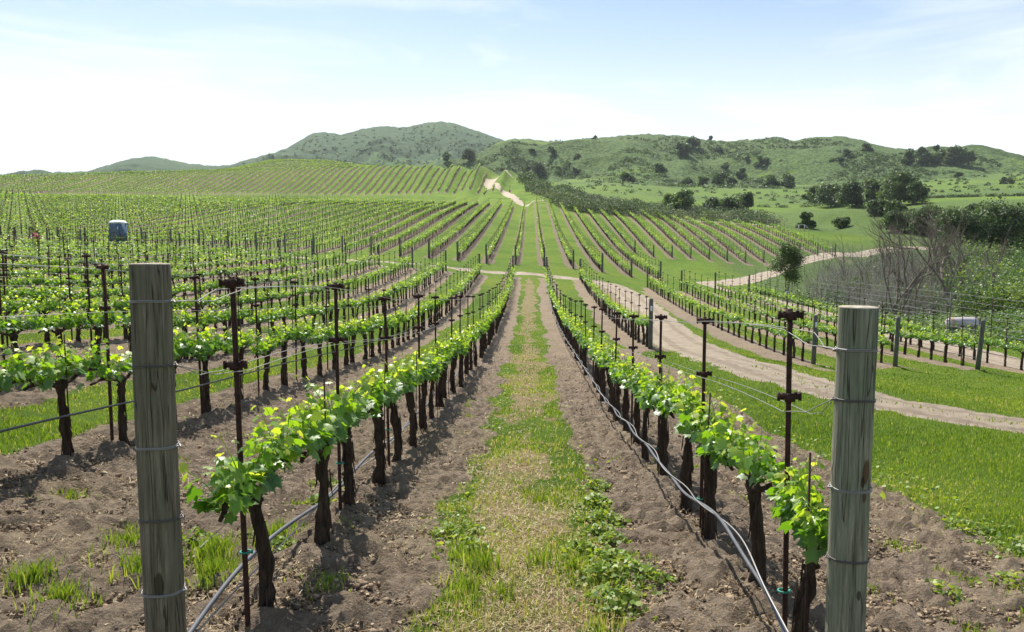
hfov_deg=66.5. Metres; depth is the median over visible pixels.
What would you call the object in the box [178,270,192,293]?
grapevine
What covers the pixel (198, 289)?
grapevine
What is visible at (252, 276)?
irrigation hose
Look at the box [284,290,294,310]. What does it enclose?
grapevine
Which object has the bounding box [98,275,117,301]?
grapevine
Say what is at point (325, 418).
vine stake
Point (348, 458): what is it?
grapevine
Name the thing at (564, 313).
grapevine
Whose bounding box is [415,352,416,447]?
vine stake
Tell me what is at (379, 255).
wooden end post
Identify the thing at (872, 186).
oak tree
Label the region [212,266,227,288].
grapevine
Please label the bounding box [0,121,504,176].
hills
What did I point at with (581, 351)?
grapevine
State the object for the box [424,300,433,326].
grapevine
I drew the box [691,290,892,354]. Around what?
irrigation hose
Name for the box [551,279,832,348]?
trellis wire
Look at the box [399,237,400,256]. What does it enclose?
wooden end post
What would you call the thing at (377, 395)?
grapevine
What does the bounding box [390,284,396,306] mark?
grapevine
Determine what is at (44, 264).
grapevine
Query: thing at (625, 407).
grapevine
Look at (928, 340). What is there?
irrigation hose
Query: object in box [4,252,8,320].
trellis post
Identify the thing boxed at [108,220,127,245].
portable toilet
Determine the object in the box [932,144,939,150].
oak tree
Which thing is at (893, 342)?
irrigation hose
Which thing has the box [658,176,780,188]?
grove understory
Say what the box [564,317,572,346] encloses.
grapevine
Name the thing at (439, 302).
grapevine
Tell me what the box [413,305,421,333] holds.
grapevine
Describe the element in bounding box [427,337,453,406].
grapevine
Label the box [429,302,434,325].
grapevine
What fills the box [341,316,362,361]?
grapevine
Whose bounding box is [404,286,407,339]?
trellis post
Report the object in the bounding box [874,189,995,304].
bare tree
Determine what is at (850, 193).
oak tree
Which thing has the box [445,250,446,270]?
wooden end post
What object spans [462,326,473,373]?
grapevine
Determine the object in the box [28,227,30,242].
wooden end post
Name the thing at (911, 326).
grapevine
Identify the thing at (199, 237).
wooden end post
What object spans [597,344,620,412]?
grapevine
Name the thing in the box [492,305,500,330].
grapevine
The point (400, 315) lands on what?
grapevine
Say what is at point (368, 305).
trellis post
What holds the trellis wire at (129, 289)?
attached to the wooden end post at (445, 260)
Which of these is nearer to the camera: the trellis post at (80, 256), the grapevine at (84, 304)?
the grapevine at (84, 304)
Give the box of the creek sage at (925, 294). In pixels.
[810,253,1019,314]
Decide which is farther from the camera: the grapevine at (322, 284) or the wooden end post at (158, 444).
the grapevine at (322, 284)
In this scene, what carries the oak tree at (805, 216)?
on the ground at (400, 577)
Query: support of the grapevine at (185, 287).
on the ground at (400, 577)
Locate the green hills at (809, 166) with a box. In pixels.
[436,133,1023,188]
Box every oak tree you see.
[442,152,450,161]
[461,148,475,159]
[525,160,549,176]
[528,148,536,152]
[547,145,558,155]
[572,167,580,172]
[573,153,580,159]
[621,172,635,182]
[652,163,667,173]
[674,141,693,155]
[680,177,693,185]
[686,136,700,146]
[696,175,709,185]
[710,171,729,185]
[711,147,722,151]
[719,194,743,211]
[720,162,729,168]
[725,176,737,184]
[735,168,747,178]
[739,191,753,207]
[753,155,769,166]
[762,174,778,186]
[778,172,795,188]
[795,211,816,228]
[801,185,819,202]
[810,182,843,206]
[831,217,850,228]
[833,180,866,207]
[837,156,844,162]
[843,148,850,154]
[859,143,874,150]
[863,178,898,202]
[864,198,890,214]
[875,169,923,202]
[877,207,915,231]
[883,199,908,212]
[900,148,916,164]
[901,180,929,204]
[915,146,932,164]
[929,149,945,164]
[929,205,995,248]
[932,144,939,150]
[942,144,967,164]
[954,171,963,176]
[958,150,977,166]
[963,196,1020,250]
[988,202,1023,253]
[999,177,1014,183]
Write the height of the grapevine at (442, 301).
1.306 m
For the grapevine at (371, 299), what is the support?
on the ground at (400, 577)
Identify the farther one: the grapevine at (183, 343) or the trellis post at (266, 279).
the trellis post at (266, 279)
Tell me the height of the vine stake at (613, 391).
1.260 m
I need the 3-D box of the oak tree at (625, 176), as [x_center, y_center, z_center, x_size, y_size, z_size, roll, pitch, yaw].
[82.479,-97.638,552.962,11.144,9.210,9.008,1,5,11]
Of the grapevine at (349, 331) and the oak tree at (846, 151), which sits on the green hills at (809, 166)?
the oak tree at (846, 151)
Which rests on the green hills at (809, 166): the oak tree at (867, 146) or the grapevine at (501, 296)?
the oak tree at (867, 146)
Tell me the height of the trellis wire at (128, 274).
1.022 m
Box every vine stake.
[58,299,62,343]
[63,334,71,455]
[240,323,243,398]
[284,320,287,384]
[323,375,329,541]
[383,363,385,484]
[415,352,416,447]
[437,342,437,417]
[465,355,465,387]
[612,350,613,421]
[631,362,633,444]
[658,368,661,474]
[701,392,710,536]
[804,452,810,631]
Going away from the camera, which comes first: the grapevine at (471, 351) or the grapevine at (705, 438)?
the grapevine at (705, 438)
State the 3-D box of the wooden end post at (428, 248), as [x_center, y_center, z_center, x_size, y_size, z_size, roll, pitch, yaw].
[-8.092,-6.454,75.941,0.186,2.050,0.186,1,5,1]
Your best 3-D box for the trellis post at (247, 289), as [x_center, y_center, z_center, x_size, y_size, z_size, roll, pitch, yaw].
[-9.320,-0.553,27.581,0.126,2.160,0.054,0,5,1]
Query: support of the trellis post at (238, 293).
on the ground at (400, 577)
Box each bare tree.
[820,231,850,280]
[835,243,879,299]
[856,204,958,304]
[860,226,902,279]
[865,233,966,316]
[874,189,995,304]
[903,201,964,291]
[922,230,993,293]
[970,225,1013,285]
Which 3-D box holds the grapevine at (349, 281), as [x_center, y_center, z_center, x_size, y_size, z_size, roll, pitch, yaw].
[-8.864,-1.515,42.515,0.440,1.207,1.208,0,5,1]
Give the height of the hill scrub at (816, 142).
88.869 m
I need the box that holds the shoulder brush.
[516,170,775,223]
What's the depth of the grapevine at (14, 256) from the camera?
36.21 m
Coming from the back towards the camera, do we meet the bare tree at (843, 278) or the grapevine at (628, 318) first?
the bare tree at (843, 278)
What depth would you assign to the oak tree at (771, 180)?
548.04 m
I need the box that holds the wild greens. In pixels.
[756,287,1023,346]
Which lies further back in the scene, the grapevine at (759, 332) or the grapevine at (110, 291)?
the grapevine at (759, 332)
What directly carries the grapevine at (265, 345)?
on the ground at (400, 577)
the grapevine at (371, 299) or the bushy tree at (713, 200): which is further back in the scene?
the bushy tree at (713, 200)
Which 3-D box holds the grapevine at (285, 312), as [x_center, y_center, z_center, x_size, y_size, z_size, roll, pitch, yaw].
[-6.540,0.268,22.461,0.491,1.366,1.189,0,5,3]
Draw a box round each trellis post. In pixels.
[0,249,5,375]
[0,251,8,346]
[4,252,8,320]
[10,246,13,289]
[45,252,50,298]
[58,256,61,290]
[64,258,72,339]
[78,246,82,290]
[82,252,86,289]
[82,254,93,358]
[96,264,113,440]
[99,259,103,300]
[116,253,119,299]
[118,264,123,334]
[189,275,203,413]
[196,273,203,334]
[218,276,252,627]
[235,277,240,312]
[245,270,248,319]
[251,277,259,391]
[264,278,269,333]
[282,258,284,290]
[290,280,294,330]
[291,281,298,379]
[310,280,313,327]
[323,286,328,369]
[327,282,343,509]
[345,287,350,362]
[366,288,370,356]
[378,295,391,464]
[381,289,385,350]
[393,288,396,344]
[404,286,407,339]
[413,294,422,427]
[431,295,438,406]
[448,296,454,390]
[457,295,462,362]
[465,295,469,369]
[471,296,474,360]
[559,292,561,331]
[569,299,572,351]
[573,300,577,322]
[579,300,583,347]
[583,303,587,336]
[591,306,596,383]
[599,308,605,398]
[613,311,620,419]
[624,291,626,329]
[628,314,638,438]
[645,296,647,344]
[655,314,666,470]
[696,316,713,527]
[738,298,740,337]
[766,304,768,336]
[777,308,803,626]
[802,310,805,360]
[881,312,886,362]
[932,311,935,356]
[961,314,964,365]
[973,315,977,356]
[1004,318,1009,366]
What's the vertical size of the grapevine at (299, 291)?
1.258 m
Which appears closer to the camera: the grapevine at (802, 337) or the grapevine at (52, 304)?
the grapevine at (52, 304)
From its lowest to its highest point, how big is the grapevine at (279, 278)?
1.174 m
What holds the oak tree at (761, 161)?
on the green hills at (809, 166)
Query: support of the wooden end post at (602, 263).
on the ground at (400, 577)
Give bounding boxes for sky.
[0,0,1023,173]
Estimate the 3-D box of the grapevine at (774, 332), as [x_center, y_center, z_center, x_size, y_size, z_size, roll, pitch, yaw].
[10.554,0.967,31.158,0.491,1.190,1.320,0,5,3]
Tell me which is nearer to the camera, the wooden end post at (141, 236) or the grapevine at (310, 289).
the grapevine at (310, 289)
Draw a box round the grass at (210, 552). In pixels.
[0,268,1023,631]
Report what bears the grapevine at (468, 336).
on the ground at (400, 577)
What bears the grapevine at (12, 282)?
on the ground at (400, 577)
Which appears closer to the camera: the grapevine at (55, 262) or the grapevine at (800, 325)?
the grapevine at (55, 262)
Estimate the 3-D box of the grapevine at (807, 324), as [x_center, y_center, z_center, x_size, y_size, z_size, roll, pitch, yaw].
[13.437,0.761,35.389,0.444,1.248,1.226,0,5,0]
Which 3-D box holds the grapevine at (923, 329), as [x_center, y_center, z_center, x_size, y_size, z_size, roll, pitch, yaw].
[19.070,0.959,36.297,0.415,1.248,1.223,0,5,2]
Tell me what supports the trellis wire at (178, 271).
attached to the trellis post at (199, 274)
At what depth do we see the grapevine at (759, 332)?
33.31 m
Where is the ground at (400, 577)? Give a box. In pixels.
[0,161,1023,631]
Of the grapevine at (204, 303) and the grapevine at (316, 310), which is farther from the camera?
the grapevine at (316, 310)
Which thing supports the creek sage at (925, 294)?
on the ground at (400, 577)
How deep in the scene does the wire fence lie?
51.17 m
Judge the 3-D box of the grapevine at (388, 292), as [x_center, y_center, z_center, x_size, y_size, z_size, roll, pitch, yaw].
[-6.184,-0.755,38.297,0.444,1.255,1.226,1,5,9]
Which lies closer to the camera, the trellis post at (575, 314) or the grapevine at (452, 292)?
the trellis post at (575, 314)
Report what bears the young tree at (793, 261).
on the ground at (400, 577)
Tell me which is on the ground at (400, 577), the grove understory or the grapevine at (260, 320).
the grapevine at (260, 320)
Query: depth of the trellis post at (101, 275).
23.27 m
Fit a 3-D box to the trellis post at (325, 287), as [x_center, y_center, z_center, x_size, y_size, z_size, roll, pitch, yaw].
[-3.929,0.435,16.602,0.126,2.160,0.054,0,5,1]
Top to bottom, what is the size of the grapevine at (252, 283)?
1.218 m
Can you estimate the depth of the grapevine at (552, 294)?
43.09 m
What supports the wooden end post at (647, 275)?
on the ground at (400, 577)
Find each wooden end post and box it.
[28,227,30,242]
[129,263,186,631]
[140,228,143,245]
[198,230,199,248]
[227,231,228,249]
[255,232,257,249]
[284,233,285,251]
[311,241,312,258]
[313,234,314,252]
[341,235,342,254]
[370,236,371,254]
[378,244,379,264]
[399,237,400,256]
[411,247,412,267]
[428,239,429,257]
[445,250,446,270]
[456,241,458,260]
[485,244,486,263]
[514,246,515,264]
[543,247,544,266]
[572,250,573,268]
[601,253,603,272]
[630,258,632,277]
[647,267,648,287]
[648,299,652,348]
[659,261,661,279]
[680,270,682,290]
[714,272,715,292]
[748,275,749,294]
[811,315,817,363]
[824,305,878,631]
[893,317,900,366]
[975,320,985,369]
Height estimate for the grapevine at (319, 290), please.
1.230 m
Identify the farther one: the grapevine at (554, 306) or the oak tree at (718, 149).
the oak tree at (718, 149)
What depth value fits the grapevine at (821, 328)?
33.25 m
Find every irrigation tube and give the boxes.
[197,323,495,631]
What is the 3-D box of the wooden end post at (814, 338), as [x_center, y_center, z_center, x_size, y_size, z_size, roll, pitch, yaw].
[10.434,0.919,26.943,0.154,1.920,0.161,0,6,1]
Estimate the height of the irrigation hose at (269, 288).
1.067 m
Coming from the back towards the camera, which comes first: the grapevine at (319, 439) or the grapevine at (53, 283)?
the grapevine at (53, 283)
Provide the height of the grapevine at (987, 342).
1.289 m
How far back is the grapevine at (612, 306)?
38.48 m
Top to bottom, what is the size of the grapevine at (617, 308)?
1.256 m
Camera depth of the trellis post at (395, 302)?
25.09 m
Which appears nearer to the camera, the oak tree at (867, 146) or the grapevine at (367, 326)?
the grapevine at (367, 326)
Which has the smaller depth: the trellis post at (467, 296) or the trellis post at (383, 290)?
the trellis post at (467, 296)
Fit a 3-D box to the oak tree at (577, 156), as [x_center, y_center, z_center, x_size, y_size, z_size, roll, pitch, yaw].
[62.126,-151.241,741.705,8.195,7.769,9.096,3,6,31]
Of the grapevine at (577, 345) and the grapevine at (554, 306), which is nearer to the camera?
the grapevine at (577, 345)
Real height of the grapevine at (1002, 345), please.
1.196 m
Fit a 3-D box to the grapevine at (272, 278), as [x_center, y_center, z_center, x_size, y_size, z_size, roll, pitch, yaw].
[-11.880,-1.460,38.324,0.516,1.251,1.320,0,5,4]
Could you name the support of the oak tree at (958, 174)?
on the green hills at (809, 166)
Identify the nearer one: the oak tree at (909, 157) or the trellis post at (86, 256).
the trellis post at (86, 256)
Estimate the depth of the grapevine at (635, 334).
31.09 m
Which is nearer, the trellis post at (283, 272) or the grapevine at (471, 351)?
the grapevine at (471, 351)
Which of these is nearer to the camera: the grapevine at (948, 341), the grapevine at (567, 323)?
the grapevine at (567, 323)
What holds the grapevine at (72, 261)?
on the ground at (400, 577)
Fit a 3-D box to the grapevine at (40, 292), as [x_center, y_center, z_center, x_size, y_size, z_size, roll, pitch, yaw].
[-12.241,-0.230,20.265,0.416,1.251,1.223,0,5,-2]
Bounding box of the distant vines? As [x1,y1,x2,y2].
[0,159,886,334]
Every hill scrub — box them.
[242,125,499,164]
[444,136,1002,185]
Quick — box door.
[120,224,126,242]
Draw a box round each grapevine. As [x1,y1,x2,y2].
[0,259,19,278]
[0,275,25,302]
[0,303,46,359]
[0,335,61,392]
[1,282,33,315]
[1,290,33,346]
[4,250,22,270]
[5,266,30,291]
[12,272,49,309]
[12,335,109,454]
[15,290,65,343]
[17,251,36,262]
[18,259,36,280]
[25,267,46,289]
[25,284,55,316]
[32,259,52,276]
[35,303,88,366]
[41,264,63,293]
[43,274,63,298]
[50,257,64,276]
[50,285,76,315]
[55,295,96,342]
[58,263,78,289]
[61,273,83,302]
[62,257,79,275]
[68,302,120,366]
[71,286,102,319]
[75,253,92,277]
[75,265,94,288]
[76,345,132,445]
[78,275,101,302]
[84,266,106,288]
[87,293,118,339]
[89,258,103,278]
[94,284,119,314]
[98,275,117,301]
[106,262,119,288]
[109,282,129,313]
[110,307,131,357]
[111,293,129,338]
[112,275,128,299]
[115,263,128,285]
[171,268,180,295]
[172,285,182,311]
[172,295,181,307]
[173,296,198,330]
[173,305,201,359]
[173,322,202,386]
[174,281,191,307]
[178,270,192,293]
[179,397,306,607]
[183,305,220,335]
[189,323,232,412]
[190,283,205,307]
[192,292,212,329]
[198,268,209,291]
[203,279,217,307]
[204,294,225,327]
[209,268,219,289]
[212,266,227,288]
[214,279,224,306]
[214,301,238,352]
[214,326,259,399]
[221,293,237,325]
[225,267,235,278]
[229,300,252,347]
[231,266,241,276]
[236,293,252,323]
[244,291,263,321]
[244,309,270,336]
[245,277,253,299]
[246,333,283,390]
[251,276,263,292]
[254,290,268,310]
[257,273,269,294]
[260,307,283,334]
[264,319,299,385]
[265,274,276,290]
[265,288,278,310]
[274,274,283,292]
[274,289,286,308]
[276,301,294,328]
[281,373,374,545]
[282,274,290,292]
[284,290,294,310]
[287,272,296,289]
[287,307,303,324]
[291,287,303,307]
[291,315,317,378]
[297,303,315,325]
[299,285,309,309]
[306,282,318,307]
[307,320,338,376]
[309,302,322,326]
[311,380,375,506]
[314,284,323,304]
[317,302,331,327]
[319,282,326,305]
[322,321,343,369]
[323,299,339,325]
[331,299,345,317]
[332,279,343,299]
[338,316,356,365]
[341,298,350,323]
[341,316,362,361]
[343,280,346,298]
[344,279,352,296]
[345,364,403,484]
[347,299,357,321]
[353,297,364,322]
[358,316,372,359]
[359,297,367,320]
[362,294,375,317]
[362,353,415,461]
[365,314,381,356]
[370,292,377,314]
[372,291,381,313]
[372,313,389,353]
[379,289,389,310]
[380,291,387,312]
[381,287,393,307]
[383,314,395,349]
[387,317,399,347]
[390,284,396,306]
[391,307,403,344]
[393,346,445,429]
[393,359,429,446]
[395,286,400,304]
[396,281,404,302]
[401,312,410,341]
[404,309,414,339]
[409,307,417,336]
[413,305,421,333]
[420,301,429,329]
[420,303,427,331]
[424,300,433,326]
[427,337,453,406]
[428,351,444,418]
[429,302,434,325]
[431,335,460,398]
[432,298,440,321]
[436,294,443,320]
[438,295,443,318]
[442,330,464,392]
[443,328,471,379]
[444,295,448,314]
[445,291,452,310]
[447,289,455,308]
[458,332,471,387]
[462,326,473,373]
[469,325,483,369]
[470,324,481,365]
[475,319,486,357]
[478,320,487,354]
[480,318,489,350]
[481,311,492,344]
[481,315,491,347]
[482,310,495,339]
[486,309,497,334]
[487,310,495,342]
[489,306,500,332]
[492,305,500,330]
[500,294,506,316]
[550,293,555,313]
[553,302,557,323]
[560,315,568,343]
[561,311,570,336]
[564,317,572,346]
[565,314,573,349]
[567,316,583,342]
[569,325,574,351]
[570,325,584,360]
[571,320,584,358]
[575,323,592,368]
[577,330,582,364]
[578,330,598,374]
[587,333,607,387]
[587,339,607,392]
[591,344,606,401]
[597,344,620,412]
[603,293,609,314]
[606,298,617,318]
[607,300,613,320]
[607,351,621,420]
[610,354,642,431]
[611,301,616,322]
[615,304,623,327]
[615,353,650,443]
[619,307,624,329]
[620,307,628,332]
[624,310,632,334]
[626,312,631,337]
[628,366,677,459]
[631,311,640,339]
[634,314,642,342]
[638,314,647,344]
[641,316,653,346]
[642,364,694,475]
[659,370,718,513]
[674,392,754,539]
[708,307,716,325]
[711,408,805,584]
[713,307,719,327]
[718,307,726,330]
[723,312,732,332]
[729,313,737,335]
[734,312,744,337]
[741,317,750,340]
[747,321,755,342]
[755,320,763,345]
[759,308,771,324]
[759,319,775,348]
[766,311,776,326]
[767,457,885,631]
[768,326,781,351]
[778,328,786,354]
[792,328,799,357]
[794,329,811,360]
[795,318,806,334]
[802,318,811,343]
[809,323,823,334]
[819,323,831,348]
[821,316,833,329]
[827,325,837,351]
[828,313,837,335]
[878,325,890,348]
[878,332,892,362]
[883,318,895,338]
[885,324,901,351]
[894,319,906,341]
[900,329,912,354]
[903,322,918,344]
[909,328,927,357]
[914,323,930,347]
[922,330,940,359]
[927,326,941,350]
[935,330,952,349]
[935,332,957,362]
[951,331,969,356]
[951,337,975,365]
[965,333,983,359]
[978,333,999,362]
[994,339,1016,366]
[1011,341,1023,369]
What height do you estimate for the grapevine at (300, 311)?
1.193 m
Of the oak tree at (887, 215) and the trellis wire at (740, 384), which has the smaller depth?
the trellis wire at (740, 384)
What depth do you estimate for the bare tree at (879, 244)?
89.40 m
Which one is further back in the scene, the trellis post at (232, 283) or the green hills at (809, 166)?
the green hills at (809, 166)
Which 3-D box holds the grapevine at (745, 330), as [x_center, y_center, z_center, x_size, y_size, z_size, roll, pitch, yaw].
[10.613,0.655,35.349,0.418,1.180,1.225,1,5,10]
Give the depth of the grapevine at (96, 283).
27.51 m
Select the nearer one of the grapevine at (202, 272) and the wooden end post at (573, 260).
the grapevine at (202, 272)
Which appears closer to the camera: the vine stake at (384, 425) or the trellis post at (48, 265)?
the vine stake at (384, 425)
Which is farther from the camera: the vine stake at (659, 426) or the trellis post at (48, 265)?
the trellis post at (48, 265)
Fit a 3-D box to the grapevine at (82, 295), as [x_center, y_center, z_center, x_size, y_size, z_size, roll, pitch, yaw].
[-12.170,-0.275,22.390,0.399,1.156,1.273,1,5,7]
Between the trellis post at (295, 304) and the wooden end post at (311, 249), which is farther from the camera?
the wooden end post at (311, 249)
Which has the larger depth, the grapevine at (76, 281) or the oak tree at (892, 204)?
the oak tree at (892, 204)
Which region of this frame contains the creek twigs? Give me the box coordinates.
[775,233,1013,317]
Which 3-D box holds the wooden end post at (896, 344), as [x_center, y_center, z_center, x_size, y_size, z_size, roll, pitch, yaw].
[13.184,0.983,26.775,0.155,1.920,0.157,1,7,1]
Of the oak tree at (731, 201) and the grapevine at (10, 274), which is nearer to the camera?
the grapevine at (10, 274)
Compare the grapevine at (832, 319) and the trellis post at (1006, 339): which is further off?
the grapevine at (832, 319)
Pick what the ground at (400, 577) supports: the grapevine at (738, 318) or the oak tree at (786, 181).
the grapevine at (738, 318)
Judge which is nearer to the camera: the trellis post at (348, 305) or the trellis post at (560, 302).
the trellis post at (348, 305)
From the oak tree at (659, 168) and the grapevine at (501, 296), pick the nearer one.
the grapevine at (501, 296)
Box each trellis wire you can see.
[0,254,386,270]
[0,258,395,284]
[0,263,448,290]
[0,268,423,295]
[2,239,248,241]
[5,277,461,316]
[6,254,421,281]
[13,255,354,274]
[15,245,370,261]
[41,251,318,266]
[114,236,243,237]
[175,257,512,301]
[178,262,512,374]
[178,273,507,374]
[181,264,508,301]
[200,394,401,547]
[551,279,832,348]
[552,282,832,413]
[552,289,830,411]
[559,289,831,347]
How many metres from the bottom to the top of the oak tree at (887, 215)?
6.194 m
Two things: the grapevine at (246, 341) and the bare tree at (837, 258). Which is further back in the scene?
the bare tree at (837, 258)
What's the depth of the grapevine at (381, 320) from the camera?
22.09 m
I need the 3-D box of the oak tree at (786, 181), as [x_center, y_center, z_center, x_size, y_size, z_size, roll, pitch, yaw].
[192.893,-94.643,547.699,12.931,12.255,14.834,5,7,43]
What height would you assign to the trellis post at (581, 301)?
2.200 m
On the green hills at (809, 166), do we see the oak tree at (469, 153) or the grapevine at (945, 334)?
the oak tree at (469, 153)
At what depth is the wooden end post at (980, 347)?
26.50 m
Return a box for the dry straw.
[0,307,1016,631]
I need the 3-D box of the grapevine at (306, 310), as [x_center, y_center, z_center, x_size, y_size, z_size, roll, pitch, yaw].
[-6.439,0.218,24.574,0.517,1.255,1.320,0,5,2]
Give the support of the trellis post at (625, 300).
on the ground at (400, 577)
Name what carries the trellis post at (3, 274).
on the ground at (400, 577)
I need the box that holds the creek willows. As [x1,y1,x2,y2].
[820,231,1023,317]
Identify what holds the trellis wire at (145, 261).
attached to the trellis post
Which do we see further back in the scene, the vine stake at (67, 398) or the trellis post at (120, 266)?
the trellis post at (120, 266)
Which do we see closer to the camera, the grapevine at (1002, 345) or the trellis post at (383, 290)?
the trellis post at (383, 290)
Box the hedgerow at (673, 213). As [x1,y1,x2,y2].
[519,173,790,224]
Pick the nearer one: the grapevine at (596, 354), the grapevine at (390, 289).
the grapevine at (596, 354)
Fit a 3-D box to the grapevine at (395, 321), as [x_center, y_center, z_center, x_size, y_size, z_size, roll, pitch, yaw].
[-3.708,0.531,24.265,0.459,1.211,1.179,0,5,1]
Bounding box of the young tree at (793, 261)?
[763,239,808,301]
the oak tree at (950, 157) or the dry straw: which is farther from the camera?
the oak tree at (950, 157)
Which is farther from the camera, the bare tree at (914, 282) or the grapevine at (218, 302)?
the bare tree at (914, 282)
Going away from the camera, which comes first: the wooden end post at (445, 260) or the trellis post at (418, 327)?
the trellis post at (418, 327)
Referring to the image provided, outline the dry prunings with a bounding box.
[7,354,1023,631]
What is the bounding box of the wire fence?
[755,245,1023,344]
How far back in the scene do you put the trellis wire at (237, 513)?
3.66 m
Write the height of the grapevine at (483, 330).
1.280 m
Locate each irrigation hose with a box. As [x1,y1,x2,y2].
[0,276,475,432]
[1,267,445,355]
[5,270,397,326]
[16,259,341,297]
[23,264,367,310]
[188,345,479,631]
[547,290,786,631]
[652,285,809,352]
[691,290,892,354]
[724,291,975,357]
[754,292,1020,359]
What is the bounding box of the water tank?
[945,316,985,332]
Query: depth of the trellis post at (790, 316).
3.98 m
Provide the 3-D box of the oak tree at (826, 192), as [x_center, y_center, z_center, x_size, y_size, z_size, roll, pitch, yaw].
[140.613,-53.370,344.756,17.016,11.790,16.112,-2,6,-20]
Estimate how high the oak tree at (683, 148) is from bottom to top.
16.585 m
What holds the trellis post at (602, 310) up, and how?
on the ground at (400, 577)
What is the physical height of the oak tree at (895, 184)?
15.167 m
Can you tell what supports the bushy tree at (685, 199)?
on the ground at (400, 577)
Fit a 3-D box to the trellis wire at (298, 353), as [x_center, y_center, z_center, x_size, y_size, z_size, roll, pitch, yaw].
[-0.635,-1.716,34.310,0.015,1.857,62.380,0,5,1]
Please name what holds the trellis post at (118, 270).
on the ground at (400, 577)
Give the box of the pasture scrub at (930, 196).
[566,171,1023,207]
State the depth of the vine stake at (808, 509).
3.65 m
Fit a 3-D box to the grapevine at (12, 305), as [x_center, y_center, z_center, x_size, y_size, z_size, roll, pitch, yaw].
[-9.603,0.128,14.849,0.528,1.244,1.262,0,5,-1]
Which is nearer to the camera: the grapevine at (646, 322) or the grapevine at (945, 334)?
the grapevine at (646, 322)
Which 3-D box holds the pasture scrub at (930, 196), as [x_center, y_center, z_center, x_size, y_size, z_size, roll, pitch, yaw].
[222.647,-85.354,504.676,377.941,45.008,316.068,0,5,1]
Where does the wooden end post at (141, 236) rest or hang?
on the ground at (400, 577)
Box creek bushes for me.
[867,237,1023,315]
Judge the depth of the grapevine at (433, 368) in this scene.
10.61 m
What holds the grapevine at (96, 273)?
on the ground at (400, 577)
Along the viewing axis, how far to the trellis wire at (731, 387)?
4.64 m
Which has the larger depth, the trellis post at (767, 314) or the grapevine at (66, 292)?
the trellis post at (767, 314)
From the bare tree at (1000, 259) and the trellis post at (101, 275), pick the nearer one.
the trellis post at (101, 275)
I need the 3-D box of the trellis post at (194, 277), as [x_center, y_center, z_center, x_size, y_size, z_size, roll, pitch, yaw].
[-4.079,0.550,10.188,0.126,2.160,0.054,0,6,8]
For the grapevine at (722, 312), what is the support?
on the ground at (400, 577)
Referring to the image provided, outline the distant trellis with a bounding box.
[0,157,822,294]
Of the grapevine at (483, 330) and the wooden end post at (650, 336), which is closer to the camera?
the grapevine at (483, 330)
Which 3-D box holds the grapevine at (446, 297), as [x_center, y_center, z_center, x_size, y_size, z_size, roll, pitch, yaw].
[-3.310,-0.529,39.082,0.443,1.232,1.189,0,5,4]
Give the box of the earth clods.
[0,331,1023,631]
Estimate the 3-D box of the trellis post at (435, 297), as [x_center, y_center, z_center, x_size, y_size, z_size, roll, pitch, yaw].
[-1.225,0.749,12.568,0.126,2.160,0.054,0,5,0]
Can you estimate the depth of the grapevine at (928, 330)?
35.26 m
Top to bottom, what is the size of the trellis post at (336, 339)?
2.160 m
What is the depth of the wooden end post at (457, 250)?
75.77 m
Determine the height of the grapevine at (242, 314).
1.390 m
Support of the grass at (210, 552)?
on the ground at (400, 577)
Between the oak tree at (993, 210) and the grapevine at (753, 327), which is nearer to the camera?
the grapevine at (753, 327)
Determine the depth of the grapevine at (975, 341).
32.02 m
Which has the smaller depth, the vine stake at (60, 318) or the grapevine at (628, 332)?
the vine stake at (60, 318)
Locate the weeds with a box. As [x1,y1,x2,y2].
[182,352,1023,620]
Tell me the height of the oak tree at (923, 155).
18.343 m
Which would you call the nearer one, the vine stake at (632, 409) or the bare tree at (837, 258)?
the vine stake at (632, 409)
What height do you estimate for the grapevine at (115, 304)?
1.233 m
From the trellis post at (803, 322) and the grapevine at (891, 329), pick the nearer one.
the trellis post at (803, 322)
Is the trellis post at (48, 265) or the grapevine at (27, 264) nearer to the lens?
the trellis post at (48, 265)
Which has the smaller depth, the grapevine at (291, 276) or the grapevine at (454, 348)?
the grapevine at (454, 348)
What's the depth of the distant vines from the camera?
116.47 m
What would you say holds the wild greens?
on the ground at (400, 577)
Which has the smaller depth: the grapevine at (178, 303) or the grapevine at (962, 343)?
the grapevine at (178, 303)
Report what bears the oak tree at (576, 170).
on the green hills at (809, 166)
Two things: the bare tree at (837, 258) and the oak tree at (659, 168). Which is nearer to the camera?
the bare tree at (837, 258)
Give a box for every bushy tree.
[662,193,671,205]
[667,189,695,211]
[702,197,721,208]
[905,203,951,234]
[961,203,980,210]
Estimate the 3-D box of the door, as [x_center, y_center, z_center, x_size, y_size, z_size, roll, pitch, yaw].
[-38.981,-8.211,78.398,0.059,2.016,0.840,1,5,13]
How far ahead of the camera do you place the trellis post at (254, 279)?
12.28 m
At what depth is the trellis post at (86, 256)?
12.63 m
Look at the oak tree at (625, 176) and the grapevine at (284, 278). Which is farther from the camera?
the oak tree at (625, 176)
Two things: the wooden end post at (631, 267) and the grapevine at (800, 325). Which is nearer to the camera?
the grapevine at (800, 325)
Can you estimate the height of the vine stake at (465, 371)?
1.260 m
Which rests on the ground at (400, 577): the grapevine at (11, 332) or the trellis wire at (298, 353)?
the grapevine at (11, 332)
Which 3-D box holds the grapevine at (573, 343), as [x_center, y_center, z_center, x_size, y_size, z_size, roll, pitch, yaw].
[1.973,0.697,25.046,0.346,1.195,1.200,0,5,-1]
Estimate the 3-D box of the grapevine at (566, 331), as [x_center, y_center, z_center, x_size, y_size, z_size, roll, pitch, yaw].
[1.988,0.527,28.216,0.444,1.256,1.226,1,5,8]

